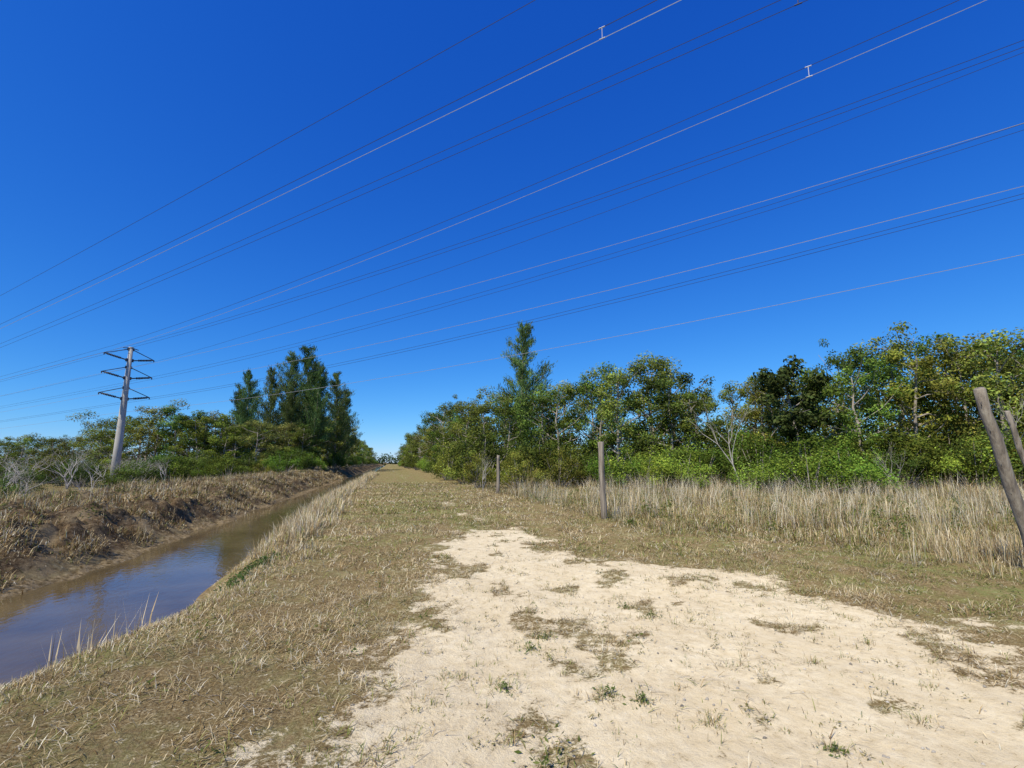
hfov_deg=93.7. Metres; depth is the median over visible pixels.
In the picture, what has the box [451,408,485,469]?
broadleaf tree
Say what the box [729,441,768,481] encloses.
shrub
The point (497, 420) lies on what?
broadleaf tree
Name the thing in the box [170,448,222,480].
shrub
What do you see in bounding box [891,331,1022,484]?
broadleaf tree
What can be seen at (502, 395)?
broadleaf tree
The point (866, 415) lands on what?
broadleaf tree
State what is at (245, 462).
shrub
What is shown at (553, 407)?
broadleaf tree
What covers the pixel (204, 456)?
shrub
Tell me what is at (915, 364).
broadleaf tree
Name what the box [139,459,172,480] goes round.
shrub
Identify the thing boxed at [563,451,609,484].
shrub
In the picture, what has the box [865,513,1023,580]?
dry grass
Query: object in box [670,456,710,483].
shrub
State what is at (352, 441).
australian pine tree
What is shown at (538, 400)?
broadleaf tree
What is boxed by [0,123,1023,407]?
power line
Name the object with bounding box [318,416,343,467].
broadleaf tree
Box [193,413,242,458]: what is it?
broadleaf tree
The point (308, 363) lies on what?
australian pine tree
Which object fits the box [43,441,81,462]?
broadleaf tree
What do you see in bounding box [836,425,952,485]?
shrub
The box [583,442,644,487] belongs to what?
green shrub
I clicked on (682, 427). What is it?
broadleaf tree
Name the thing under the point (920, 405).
broadleaf tree
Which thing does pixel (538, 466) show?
shrub
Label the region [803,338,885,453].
broadleaf tree
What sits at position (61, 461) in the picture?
bare shrub
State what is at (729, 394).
broadleaf tree
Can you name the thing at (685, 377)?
broadleaf tree
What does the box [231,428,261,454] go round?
broadleaf tree
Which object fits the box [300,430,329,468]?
broadleaf tree
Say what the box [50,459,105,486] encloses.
shrub
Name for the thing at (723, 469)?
shrub
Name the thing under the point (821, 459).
green shrub
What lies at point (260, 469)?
shrub
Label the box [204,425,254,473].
broadleaf tree
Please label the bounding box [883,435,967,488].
shrub
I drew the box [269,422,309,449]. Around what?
broadleaf tree
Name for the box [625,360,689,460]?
broadleaf tree
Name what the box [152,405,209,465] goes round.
broadleaf tree
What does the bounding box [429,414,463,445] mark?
broadleaf tree
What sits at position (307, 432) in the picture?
broadleaf tree
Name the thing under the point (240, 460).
shrub
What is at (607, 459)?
shrub
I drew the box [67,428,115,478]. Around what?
broadleaf tree
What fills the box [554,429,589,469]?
shrub
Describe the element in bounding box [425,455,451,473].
shrub
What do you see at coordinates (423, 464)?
shrub
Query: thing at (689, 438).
shrub
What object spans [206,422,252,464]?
broadleaf tree
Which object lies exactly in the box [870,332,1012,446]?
broadleaf tree
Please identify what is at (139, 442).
broadleaf tree
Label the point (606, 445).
shrub
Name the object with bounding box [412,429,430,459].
broadleaf tree
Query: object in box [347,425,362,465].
broadleaf tree
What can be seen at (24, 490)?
bare shrub
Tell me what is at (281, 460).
shrub
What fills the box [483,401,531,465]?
broadleaf tree
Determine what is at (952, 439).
shrub
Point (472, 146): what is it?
power line
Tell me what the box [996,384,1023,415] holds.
broadleaf tree
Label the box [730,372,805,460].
broadleaf tree
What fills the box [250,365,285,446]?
australian pine tree
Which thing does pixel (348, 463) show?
shrub
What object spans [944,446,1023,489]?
shrub
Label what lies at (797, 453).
shrub
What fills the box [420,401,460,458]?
broadleaf tree
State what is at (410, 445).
broadleaf tree
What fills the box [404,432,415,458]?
broadleaf tree
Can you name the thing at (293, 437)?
broadleaf tree
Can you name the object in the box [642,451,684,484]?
shrub
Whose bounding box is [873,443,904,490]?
bare tree
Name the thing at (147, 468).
bare shrub
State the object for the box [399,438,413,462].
broadleaf tree
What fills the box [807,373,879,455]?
broadleaf tree
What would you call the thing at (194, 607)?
canal bank weeds
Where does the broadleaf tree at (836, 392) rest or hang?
on the ground at (44, 567)
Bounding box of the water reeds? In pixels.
[29,592,158,669]
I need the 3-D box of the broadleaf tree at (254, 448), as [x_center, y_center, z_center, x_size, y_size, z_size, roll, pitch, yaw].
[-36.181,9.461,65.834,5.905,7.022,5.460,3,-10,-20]
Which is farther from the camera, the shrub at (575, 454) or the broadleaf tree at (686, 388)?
the broadleaf tree at (686, 388)
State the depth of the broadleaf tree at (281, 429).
70.16 m
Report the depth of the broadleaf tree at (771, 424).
37.26 m
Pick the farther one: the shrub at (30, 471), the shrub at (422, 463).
the shrub at (422, 463)
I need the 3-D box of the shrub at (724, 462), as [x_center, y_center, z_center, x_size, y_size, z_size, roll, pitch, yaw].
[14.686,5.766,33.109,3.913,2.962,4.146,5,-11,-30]
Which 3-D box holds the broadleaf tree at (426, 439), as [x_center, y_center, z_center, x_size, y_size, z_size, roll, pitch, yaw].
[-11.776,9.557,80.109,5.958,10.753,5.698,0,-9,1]
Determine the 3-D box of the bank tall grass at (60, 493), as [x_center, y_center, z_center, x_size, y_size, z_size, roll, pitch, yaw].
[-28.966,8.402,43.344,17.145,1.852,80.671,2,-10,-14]
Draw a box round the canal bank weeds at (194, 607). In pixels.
[0,559,312,718]
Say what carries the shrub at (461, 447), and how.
on the ground at (44, 567)
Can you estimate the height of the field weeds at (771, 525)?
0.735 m
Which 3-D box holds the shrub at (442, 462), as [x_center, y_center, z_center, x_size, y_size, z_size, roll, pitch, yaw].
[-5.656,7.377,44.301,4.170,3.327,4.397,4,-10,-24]
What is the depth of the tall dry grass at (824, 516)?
17.71 m
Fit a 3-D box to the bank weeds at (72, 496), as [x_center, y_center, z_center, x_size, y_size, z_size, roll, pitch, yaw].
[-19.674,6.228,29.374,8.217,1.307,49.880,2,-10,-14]
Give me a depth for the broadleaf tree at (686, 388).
42.28 m
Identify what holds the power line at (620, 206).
attached to the transmission pole
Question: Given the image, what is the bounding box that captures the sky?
[0,0,1023,462]
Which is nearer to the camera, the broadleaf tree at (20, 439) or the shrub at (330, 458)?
the broadleaf tree at (20, 439)
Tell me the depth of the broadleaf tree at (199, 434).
58.26 m
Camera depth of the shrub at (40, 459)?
47.57 m
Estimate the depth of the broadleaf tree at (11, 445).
59.16 m
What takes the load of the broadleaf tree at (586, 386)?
on the ground at (44, 567)
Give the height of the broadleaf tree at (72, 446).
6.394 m
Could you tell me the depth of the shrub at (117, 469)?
29.71 m
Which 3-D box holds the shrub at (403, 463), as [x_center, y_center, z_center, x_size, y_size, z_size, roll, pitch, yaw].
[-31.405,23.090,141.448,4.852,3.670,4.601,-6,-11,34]
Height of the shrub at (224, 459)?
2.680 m
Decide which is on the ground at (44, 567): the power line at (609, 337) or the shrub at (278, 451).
the shrub at (278, 451)
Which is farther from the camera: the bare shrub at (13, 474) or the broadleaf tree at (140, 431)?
the broadleaf tree at (140, 431)
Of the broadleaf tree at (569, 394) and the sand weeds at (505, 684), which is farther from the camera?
the broadleaf tree at (569, 394)
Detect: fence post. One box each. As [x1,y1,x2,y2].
[496,455,499,492]
[598,442,607,518]
[973,387,1023,545]
[1004,410,1023,466]
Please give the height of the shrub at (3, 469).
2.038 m
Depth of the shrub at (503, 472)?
36.30 m
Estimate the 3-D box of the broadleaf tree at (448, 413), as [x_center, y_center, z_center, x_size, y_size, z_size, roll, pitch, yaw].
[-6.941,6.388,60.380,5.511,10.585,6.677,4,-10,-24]
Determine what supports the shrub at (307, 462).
on the ground at (44, 567)
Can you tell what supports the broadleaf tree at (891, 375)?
on the ground at (44, 567)
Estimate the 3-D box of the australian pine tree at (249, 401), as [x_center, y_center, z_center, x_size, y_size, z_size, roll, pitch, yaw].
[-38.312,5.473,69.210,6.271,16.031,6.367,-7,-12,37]
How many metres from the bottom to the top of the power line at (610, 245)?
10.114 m
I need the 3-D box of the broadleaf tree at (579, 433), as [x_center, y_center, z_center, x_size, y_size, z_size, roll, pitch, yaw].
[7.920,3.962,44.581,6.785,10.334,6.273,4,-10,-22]
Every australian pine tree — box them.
[223,384,248,444]
[227,368,265,450]
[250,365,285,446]
[259,351,304,451]
[261,380,312,453]
[281,344,335,455]
[291,365,341,462]
[298,361,335,468]
[323,371,362,468]
[330,390,364,468]
[486,320,558,459]
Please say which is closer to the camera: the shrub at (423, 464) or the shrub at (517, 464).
the shrub at (517, 464)
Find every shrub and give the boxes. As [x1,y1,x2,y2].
[0,445,56,484]
[0,445,104,487]
[0,459,22,479]
[0,462,20,480]
[0,469,32,489]
[0,478,14,488]
[0,478,23,499]
[1,449,36,489]
[1,464,49,493]
[2,459,33,495]
[5,468,67,496]
[11,456,64,482]
[13,462,40,480]
[18,474,38,497]
[29,454,72,482]
[35,455,97,485]
[45,450,83,488]
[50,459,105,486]
[66,475,102,490]
[73,459,107,478]
[73,460,142,489]
[79,451,133,486]
[95,459,110,479]
[95,461,151,487]
[102,459,165,486]
[109,456,149,477]
[123,454,163,481]
[123,459,169,483]
[138,447,194,481]
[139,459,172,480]
[149,454,190,481]
[156,456,168,482]
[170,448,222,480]
[188,462,225,478]
[193,451,238,476]
[193,465,224,477]
[205,455,252,476]
[228,452,269,475]
[233,451,253,468]
[252,459,275,472]
[261,448,306,473]
[263,446,292,469]
[264,452,293,469]
[278,447,312,469]
[283,446,312,469]
[290,451,322,468]
[304,451,327,470]
[325,452,346,469]
[329,453,349,468]
[338,455,355,468]
[345,455,359,467]
[349,456,361,466]
[353,457,366,466]
[399,456,408,466]
[409,459,419,469]
[415,455,432,472]
[415,457,432,470]
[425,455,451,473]
[426,443,456,478]
[430,447,463,479]
[443,450,489,483]
[444,425,528,481]
[458,454,495,487]
[487,429,532,478]
[491,449,548,488]
[493,462,515,482]
[500,431,580,481]
[500,452,533,478]
[512,448,553,478]
[527,447,586,487]
[544,443,609,484]
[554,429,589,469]
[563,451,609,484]
[582,424,631,462]
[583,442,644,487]
[583,449,623,481]
[605,441,680,488]
[620,419,681,461]
[621,451,650,479]
[622,455,663,481]
[633,427,720,483]
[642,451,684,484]
[653,444,719,488]
[666,443,739,486]
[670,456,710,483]
[681,425,777,480]
[685,409,748,452]
[699,447,754,485]
[709,427,805,485]
[725,449,807,492]
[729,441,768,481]
[748,450,811,486]
[753,432,867,495]
[771,440,812,483]
[773,431,877,484]
[784,457,826,484]
[796,444,909,494]
[831,437,901,486]
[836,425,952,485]
[868,448,946,489]
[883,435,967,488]
[915,420,990,487]
[917,430,1020,489]
[943,420,1023,490]
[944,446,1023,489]
[948,434,1023,486]
[981,419,1023,485]
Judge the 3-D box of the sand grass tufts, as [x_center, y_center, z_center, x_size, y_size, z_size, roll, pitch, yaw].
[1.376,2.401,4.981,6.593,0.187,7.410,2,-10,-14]
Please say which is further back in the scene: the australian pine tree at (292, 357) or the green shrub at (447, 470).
the australian pine tree at (292, 357)
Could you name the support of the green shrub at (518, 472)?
on the ground at (44, 567)
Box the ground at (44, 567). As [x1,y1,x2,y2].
[0,463,1023,767]
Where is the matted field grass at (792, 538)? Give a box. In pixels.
[457,479,1022,558]
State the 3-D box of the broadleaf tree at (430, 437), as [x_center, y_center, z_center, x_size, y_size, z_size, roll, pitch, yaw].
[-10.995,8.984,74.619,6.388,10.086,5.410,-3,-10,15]
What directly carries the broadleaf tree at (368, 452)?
on the ground at (44, 567)
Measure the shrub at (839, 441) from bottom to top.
3.908 m
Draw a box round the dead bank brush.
[0,467,349,593]
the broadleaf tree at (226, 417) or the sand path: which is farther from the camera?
the broadleaf tree at (226, 417)
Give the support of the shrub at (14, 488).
on the ground at (44, 567)
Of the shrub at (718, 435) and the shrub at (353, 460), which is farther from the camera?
the shrub at (353, 460)
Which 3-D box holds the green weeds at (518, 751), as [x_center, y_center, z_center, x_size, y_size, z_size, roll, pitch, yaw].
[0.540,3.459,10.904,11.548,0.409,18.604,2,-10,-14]
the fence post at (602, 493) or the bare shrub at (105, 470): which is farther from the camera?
the bare shrub at (105, 470)
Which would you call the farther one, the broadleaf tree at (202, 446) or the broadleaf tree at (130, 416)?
the broadleaf tree at (130, 416)
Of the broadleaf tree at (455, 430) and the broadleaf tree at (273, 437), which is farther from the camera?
the broadleaf tree at (273, 437)
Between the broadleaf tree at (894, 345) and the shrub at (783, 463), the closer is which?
the shrub at (783, 463)
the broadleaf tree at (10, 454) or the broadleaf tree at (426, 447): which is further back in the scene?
the broadleaf tree at (426, 447)
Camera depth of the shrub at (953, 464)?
27.27 m
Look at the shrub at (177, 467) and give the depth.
50.59 m
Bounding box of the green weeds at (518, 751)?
[124,500,1022,767]
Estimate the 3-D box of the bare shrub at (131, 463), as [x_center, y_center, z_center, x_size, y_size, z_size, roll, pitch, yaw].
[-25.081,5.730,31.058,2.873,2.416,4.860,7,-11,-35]
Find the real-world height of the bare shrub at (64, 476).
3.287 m
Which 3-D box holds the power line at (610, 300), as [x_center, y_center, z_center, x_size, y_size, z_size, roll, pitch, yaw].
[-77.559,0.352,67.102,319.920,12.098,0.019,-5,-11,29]
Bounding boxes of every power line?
[0,0,534,295]
[0,0,680,328]
[0,0,806,347]
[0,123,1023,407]
[1,40,1023,381]
[1,254,1023,428]
[2,123,1022,395]
[2,193,1023,421]
[4,0,985,378]
[4,52,1023,395]
[4,186,1022,411]
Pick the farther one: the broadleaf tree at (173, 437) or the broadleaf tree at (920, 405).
the broadleaf tree at (173, 437)
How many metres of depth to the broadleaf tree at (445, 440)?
55.57 m
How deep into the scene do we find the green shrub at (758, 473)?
25.21 m
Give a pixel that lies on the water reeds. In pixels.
(78, 646)
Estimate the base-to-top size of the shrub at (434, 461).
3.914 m
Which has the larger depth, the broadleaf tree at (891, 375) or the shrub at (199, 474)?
the shrub at (199, 474)
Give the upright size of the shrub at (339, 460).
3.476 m
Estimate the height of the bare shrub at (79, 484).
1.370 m
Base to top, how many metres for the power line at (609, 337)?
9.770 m
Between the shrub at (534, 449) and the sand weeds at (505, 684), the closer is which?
the sand weeds at (505, 684)
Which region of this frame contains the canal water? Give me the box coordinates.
[0,465,385,686]
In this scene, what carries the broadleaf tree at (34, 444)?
on the ground at (44, 567)
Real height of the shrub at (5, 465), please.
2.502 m
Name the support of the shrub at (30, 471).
on the ground at (44, 567)
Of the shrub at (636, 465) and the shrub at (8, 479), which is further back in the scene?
the shrub at (636, 465)
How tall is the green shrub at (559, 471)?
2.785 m
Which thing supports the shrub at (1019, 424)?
on the ground at (44, 567)
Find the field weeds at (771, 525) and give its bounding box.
[514,481,1015,546]
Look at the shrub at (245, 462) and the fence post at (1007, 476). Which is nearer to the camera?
the fence post at (1007, 476)
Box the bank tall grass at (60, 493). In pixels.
[0,468,330,512]
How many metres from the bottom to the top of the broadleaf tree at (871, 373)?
9.008 m
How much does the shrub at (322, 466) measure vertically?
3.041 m
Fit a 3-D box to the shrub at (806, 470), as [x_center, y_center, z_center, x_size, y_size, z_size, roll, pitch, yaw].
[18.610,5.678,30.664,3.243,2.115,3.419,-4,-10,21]
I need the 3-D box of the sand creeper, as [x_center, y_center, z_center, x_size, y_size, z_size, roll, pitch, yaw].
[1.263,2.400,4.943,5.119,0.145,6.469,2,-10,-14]
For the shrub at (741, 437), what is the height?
4.579 m
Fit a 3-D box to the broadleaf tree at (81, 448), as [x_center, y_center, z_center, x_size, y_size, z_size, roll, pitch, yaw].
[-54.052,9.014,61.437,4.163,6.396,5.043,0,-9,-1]
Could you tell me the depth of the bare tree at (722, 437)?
26.57 m
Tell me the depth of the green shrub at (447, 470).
36.04 m
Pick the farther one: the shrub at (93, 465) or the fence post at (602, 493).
the shrub at (93, 465)
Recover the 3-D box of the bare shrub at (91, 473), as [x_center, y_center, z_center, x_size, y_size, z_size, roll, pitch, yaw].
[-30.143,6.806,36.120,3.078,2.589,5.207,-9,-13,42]
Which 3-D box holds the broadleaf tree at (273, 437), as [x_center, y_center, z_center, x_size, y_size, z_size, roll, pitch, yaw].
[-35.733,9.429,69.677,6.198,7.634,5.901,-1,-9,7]
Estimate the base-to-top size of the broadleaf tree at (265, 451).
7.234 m
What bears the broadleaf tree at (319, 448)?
on the ground at (44, 567)
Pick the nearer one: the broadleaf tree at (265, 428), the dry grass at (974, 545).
the dry grass at (974, 545)
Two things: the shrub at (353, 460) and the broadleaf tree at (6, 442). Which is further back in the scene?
the shrub at (353, 460)
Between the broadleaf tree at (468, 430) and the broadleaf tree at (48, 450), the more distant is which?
the broadleaf tree at (48, 450)
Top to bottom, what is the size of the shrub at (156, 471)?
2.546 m
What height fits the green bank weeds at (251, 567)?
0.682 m
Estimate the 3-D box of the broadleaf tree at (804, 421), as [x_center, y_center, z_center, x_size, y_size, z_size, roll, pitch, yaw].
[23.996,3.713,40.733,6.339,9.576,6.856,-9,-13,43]
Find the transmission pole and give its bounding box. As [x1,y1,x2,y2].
[98,347,153,487]
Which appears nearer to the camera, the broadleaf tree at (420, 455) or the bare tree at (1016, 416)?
the bare tree at (1016, 416)
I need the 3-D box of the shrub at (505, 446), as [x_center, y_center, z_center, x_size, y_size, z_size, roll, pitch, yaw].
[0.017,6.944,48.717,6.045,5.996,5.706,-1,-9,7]
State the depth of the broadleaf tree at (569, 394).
40.84 m
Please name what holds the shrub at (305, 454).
on the ground at (44, 567)
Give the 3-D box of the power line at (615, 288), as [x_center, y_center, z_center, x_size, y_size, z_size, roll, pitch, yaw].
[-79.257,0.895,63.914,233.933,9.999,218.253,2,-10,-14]
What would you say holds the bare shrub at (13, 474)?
on the ground at (44, 567)
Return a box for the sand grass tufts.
[282,545,1023,767]
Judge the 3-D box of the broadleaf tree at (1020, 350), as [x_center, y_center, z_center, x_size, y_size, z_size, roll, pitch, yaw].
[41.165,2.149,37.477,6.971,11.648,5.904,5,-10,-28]
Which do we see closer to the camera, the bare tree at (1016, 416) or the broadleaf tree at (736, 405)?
the bare tree at (1016, 416)
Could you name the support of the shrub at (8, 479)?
on the ground at (44, 567)
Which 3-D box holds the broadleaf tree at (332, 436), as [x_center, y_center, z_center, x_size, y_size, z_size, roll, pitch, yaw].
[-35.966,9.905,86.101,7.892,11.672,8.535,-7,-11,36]
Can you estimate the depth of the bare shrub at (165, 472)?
37.40 m
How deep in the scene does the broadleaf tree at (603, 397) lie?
43.70 m
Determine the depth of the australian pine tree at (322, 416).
83.74 m
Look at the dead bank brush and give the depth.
18.97 m
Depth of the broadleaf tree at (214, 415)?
67.44 m
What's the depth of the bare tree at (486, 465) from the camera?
26.44 m
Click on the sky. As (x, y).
(112, 112)
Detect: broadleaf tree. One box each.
[0,437,24,463]
[0,438,38,467]
[0,441,23,468]
[4,434,47,463]
[12,436,59,467]
[25,432,83,463]
[38,434,77,464]
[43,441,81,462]
[53,434,87,463]
[65,413,141,462]
[66,430,113,465]
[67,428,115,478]
[77,409,154,458]
[86,415,144,466]
[106,422,161,471]
[112,415,167,461]
[124,398,192,458]
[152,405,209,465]
[156,418,212,454]
[157,413,215,459]
[166,415,213,462]
[176,410,237,455]
[180,410,228,464]
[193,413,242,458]
[202,426,253,458]
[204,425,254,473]
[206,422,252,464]
[212,425,242,457]
[228,432,272,459]
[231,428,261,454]
[235,419,293,467]
[250,425,289,458]
[250,427,274,454]
[258,423,302,461]
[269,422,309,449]
[276,430,301,468]
[282,431,313,452]
[286,424,319,459]
[296,422,332,458]
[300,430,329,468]
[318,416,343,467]
[322,412,334,447]
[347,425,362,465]
[354,440,365,458]
[363,445,372,459]
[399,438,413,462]
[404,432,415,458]
[405,425,427,468]
[407,432,422,458]
[412,426,441,471]
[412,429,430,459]
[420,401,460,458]
[421,411,453,453]
[421,412,451,461]
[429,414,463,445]
[433,417,456,464]
[435,402,491,462]
[436,394,481,455]
[441,411,472,452]
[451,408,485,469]
[456,394,504,457]
[458,394,509,467]
[477,378,534,478]
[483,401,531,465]
[489,404,515,440]
[512,383,570,462]
[524,383,593,465]
[529,393,581,467]
[533,379,605,459]
[562,367,634,458]
[565,361,638,467]
[565,374,632,459]
[586,350,667,460]
[602,356,699,456]
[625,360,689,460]
[631,377,722,459]
[642,355,715,455]
[660,385,735,452]
[661,385,735,460]
[691,395,730,453]
[704,380,753,458]
[718,379,801,457]
[722,381,811,458]
[729,382,783,460]
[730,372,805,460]
[751,354,837,459]
[763,382,825,456]
[777,362,859,461]
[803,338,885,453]
[805,388,845,456]
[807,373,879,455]
[817,358,912,461]
[828,348,921,452]
[845,321,950,443]
[851,350,973,481]
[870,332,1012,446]
[878,348,973,478]
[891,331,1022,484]
[894,344,994,445]
[902,349,1009,483]
[926,352,1020,448]
[933,327,1023,445]
[947,355,1023,436]
[972,338,1023,432]
[974,337,1023,442]
[982,343,1023,393]
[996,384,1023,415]
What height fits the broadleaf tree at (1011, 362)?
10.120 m
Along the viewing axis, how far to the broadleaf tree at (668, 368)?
44.68 m
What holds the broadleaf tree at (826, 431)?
on the ground at (44, 567)
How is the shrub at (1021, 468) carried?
on the ground at (44, 567)
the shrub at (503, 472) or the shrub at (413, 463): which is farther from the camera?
the shrub at (413, 463)
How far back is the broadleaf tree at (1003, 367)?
36.95 m
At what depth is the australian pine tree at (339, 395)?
95.17 m
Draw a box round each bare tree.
[479,449,492,488]
[691,397,755,489]
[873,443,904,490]
[996,399,1023,443]
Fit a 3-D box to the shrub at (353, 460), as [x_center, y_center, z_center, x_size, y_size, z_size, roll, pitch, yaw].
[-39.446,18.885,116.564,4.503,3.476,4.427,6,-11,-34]
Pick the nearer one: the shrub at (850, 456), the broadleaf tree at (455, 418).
the shrub at (850, 456)
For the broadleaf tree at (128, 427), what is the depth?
60.88 m
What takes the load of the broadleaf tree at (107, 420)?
on the ground at (44, 567)
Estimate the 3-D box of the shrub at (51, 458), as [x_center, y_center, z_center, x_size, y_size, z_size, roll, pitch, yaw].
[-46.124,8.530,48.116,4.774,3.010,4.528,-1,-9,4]
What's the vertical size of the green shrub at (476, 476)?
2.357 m
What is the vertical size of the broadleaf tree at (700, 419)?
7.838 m
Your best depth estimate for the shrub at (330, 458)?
91.01 m
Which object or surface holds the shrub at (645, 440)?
on the ground at (44, 567)
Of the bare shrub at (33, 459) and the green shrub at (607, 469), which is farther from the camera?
the bare shrub at (33, 459)
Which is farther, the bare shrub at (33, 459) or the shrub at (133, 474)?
the bare shrub at (33, 459)
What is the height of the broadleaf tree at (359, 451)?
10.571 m
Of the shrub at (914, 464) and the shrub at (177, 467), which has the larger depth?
the shrub at (177, 467)
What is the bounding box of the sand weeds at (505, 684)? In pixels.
[495,602,849,758]
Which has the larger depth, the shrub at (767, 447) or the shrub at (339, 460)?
the shrub at (339, 460)
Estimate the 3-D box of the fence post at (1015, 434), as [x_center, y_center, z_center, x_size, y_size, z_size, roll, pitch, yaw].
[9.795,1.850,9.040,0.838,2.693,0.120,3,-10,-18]
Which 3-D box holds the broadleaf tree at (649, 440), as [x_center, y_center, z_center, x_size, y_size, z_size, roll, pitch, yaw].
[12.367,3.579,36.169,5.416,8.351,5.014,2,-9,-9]
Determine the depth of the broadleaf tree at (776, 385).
32.66 m
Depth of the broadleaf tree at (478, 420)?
49.78 m
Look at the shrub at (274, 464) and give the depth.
49.66 m
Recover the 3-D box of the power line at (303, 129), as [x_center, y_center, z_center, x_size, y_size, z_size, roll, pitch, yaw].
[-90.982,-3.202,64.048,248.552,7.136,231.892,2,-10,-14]
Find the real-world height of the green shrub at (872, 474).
2.977 m
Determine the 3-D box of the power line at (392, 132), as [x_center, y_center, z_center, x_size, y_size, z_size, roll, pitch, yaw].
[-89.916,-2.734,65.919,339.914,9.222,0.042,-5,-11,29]
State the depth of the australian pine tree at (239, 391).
71.43 m
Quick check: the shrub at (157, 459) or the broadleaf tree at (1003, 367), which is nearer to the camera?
the broadleaf tree at (1003, 367)
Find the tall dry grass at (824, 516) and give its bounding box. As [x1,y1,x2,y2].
[447,468,1023,538]
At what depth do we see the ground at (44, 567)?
6.11 m
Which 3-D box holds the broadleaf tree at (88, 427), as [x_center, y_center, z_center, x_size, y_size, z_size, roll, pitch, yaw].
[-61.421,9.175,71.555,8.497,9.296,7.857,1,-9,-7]
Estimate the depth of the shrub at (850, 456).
29.36 m
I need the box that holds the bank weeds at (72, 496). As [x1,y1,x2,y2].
[0,473,313,517]
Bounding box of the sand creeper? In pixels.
[381,554,1023,767]
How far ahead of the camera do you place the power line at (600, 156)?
19.71 m
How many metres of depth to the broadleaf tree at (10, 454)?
61.19 m
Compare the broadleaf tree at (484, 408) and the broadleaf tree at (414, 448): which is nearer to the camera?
the broadleaf tree at (484, 408)
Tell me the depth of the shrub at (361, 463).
148.11 m
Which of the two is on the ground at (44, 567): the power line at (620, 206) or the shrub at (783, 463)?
the shrub at (783, 463)
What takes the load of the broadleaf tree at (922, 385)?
on the ground at (44, 567)
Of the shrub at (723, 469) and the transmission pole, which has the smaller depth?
the shrub at (723, 469)
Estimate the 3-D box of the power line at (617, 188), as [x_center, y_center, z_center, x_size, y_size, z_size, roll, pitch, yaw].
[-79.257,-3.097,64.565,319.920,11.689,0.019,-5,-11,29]
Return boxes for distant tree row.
[0,449,488,464]
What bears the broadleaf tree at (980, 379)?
on the ground at (44, 567)
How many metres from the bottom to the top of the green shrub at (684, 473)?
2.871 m
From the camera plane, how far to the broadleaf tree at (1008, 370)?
31.22 m
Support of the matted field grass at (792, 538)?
on the ground at (44, 567)
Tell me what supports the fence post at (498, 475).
on the ground at (44, 567)
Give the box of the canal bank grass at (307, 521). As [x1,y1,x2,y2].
[211,471,379,594]
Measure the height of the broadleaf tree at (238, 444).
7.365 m
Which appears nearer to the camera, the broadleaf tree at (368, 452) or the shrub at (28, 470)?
the shrub at (28, 470)
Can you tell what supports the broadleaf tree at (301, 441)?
on the ground at (44, 567)
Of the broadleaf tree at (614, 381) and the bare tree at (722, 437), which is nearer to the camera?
the bare tree at (722, 437)
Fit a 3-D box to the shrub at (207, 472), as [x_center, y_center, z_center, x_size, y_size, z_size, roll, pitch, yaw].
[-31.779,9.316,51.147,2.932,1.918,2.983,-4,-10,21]
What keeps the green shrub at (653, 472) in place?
on the ground at (44, 567)
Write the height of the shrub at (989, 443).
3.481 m
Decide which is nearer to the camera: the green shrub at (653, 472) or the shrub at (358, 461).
the green shrub at (653, 472)
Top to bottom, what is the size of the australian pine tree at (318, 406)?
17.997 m
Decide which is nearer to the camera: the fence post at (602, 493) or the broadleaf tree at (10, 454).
the fence post at (602, 493)
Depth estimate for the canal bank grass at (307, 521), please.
11.79 m
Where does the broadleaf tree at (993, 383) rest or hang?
on the ground at (44, 567)
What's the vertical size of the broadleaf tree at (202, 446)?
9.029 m
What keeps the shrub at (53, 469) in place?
on the ground at (44, 567)
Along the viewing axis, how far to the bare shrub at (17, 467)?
35.42 m
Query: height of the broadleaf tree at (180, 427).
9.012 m
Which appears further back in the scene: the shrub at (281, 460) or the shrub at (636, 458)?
the shrub at (281, 460)
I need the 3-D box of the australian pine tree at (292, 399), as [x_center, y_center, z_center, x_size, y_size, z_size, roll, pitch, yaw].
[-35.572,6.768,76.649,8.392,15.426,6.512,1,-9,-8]
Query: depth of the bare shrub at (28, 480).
27.60 m
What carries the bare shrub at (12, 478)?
on the ground at (44, 567)
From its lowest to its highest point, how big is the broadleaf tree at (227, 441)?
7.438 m
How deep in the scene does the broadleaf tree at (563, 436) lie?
47.19 m
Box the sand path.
[159,502,1023,767]
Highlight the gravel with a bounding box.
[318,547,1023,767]
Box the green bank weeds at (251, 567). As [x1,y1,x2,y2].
[210,551,291,596]
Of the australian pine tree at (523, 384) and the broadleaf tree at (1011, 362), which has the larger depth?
the australian pine tree at (523, 384)
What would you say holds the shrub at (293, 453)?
on the ground at (44, 567)
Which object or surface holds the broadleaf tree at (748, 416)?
on the ground at (44, 567)
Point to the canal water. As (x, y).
(179, 575)
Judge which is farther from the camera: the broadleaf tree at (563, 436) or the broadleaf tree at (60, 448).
the broadleaf tree at (60, 448)
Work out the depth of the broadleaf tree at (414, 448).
110.04 m
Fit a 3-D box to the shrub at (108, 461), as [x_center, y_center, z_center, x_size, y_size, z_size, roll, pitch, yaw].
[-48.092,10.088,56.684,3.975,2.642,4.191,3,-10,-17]

